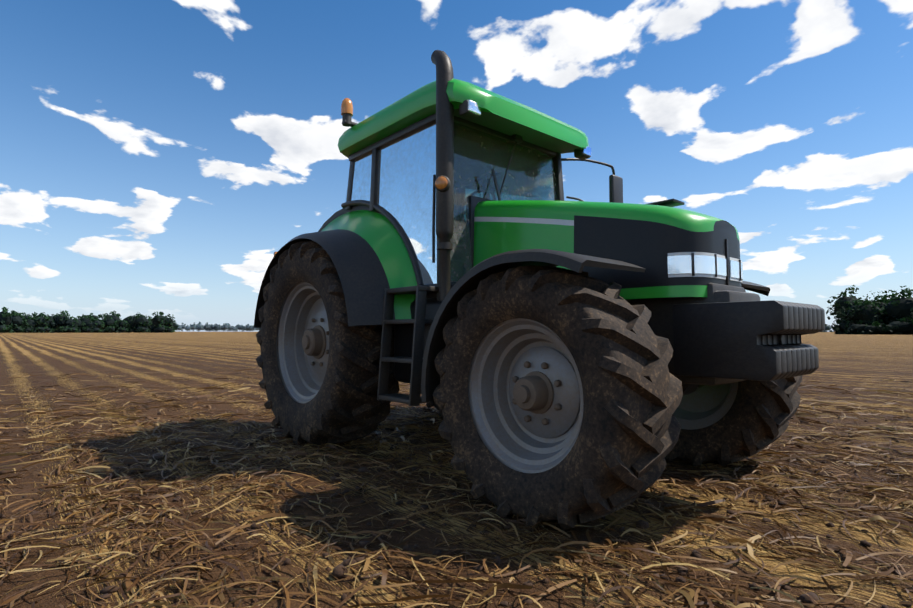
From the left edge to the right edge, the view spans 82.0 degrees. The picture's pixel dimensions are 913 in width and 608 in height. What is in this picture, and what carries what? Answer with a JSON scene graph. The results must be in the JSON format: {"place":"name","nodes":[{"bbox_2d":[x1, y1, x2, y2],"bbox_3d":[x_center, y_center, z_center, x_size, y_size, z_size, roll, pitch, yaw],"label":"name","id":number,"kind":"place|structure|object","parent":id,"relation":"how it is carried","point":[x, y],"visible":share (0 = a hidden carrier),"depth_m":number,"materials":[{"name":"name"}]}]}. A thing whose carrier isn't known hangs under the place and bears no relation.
{"place":"outdoors","nodes":[
{"label":"outdoors","id":0,"kind":"place"},
{"bbox_2d":[0,332,912,607],"bbox_3d":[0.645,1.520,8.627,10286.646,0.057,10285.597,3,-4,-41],"label":"ground","id":1,"kind":"structure","parent":0,"point":[122,358],"depth_m":3.33,"materials":[{"name":"soil"}]},
{"bbox_2d":[0,307,177,332],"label":"treeline","id":2,"kind":"object","parent":1,"relation":"on","point":[13,321],"visible":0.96,"depth_m":465.51,"materials":[{"name":"green plant"}]},
{"bbox_2d":[174,322,260,331],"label":"trees","id":3,"kind":"object","parent":1,"relation":"on","point":[215,327],"visible":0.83,"depth_m":1099.38,"materials":[{"name":"green plant"}]},
{"bbox_2d":[0,399,912,607],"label":"soil clods","id":4,"kind":"object","parent":1,"relation":"on","point":[339,574],"visible":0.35,"depth_m":2.85,"materials":[{"name":"brown soil"}]},
{"bbox_2d":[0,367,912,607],"bbox_3d":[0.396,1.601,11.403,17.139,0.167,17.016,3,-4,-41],"label":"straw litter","id":5,"kind":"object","parent":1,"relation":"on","point":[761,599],"visible":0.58,"depth_m":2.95,"materials":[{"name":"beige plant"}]},
{"bbox_2d":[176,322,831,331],"bbox_3d":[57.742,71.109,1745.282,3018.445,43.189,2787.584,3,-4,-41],"label":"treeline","id":6,"kind":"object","parent":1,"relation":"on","point":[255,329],"visible":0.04,"depth_m":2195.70,"materials":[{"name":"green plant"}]},
{"bbox_2d":[254,50,824,529],"bbox_3d":[0.361,-0.333,5.121,2.964,3.410,5.316,3,-4,-41],"label":"tractor","id":7,"kind":"object","parent":1,"relation":"on","point":[504,308],"visible":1,"depth_m":3.55,"materials":[{"name":"green metal"}]},
{"bbox_2d":[820,325,832,331],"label":"treeline","id":8,"kind":"object","parent":1,"relation":"on","point":[827,328],"visible":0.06,"depth_m":641.51,"materials":[{"name":"green plant"}]},
{"bbox_2d":[825,285,912,334],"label":"treeline","id":9,"kind":"object","parent":1,"relation":"on","point":[893,314],"visible":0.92,"depth_m":191.54,"materials":[{"name":"green plant"}]},
{"bbox_2d":[0,0,912,331],"label":"sky","id":10,"kind":"structure","parent":0,"point":[156,155],"materials":[{"name":"blue"}]}
]}

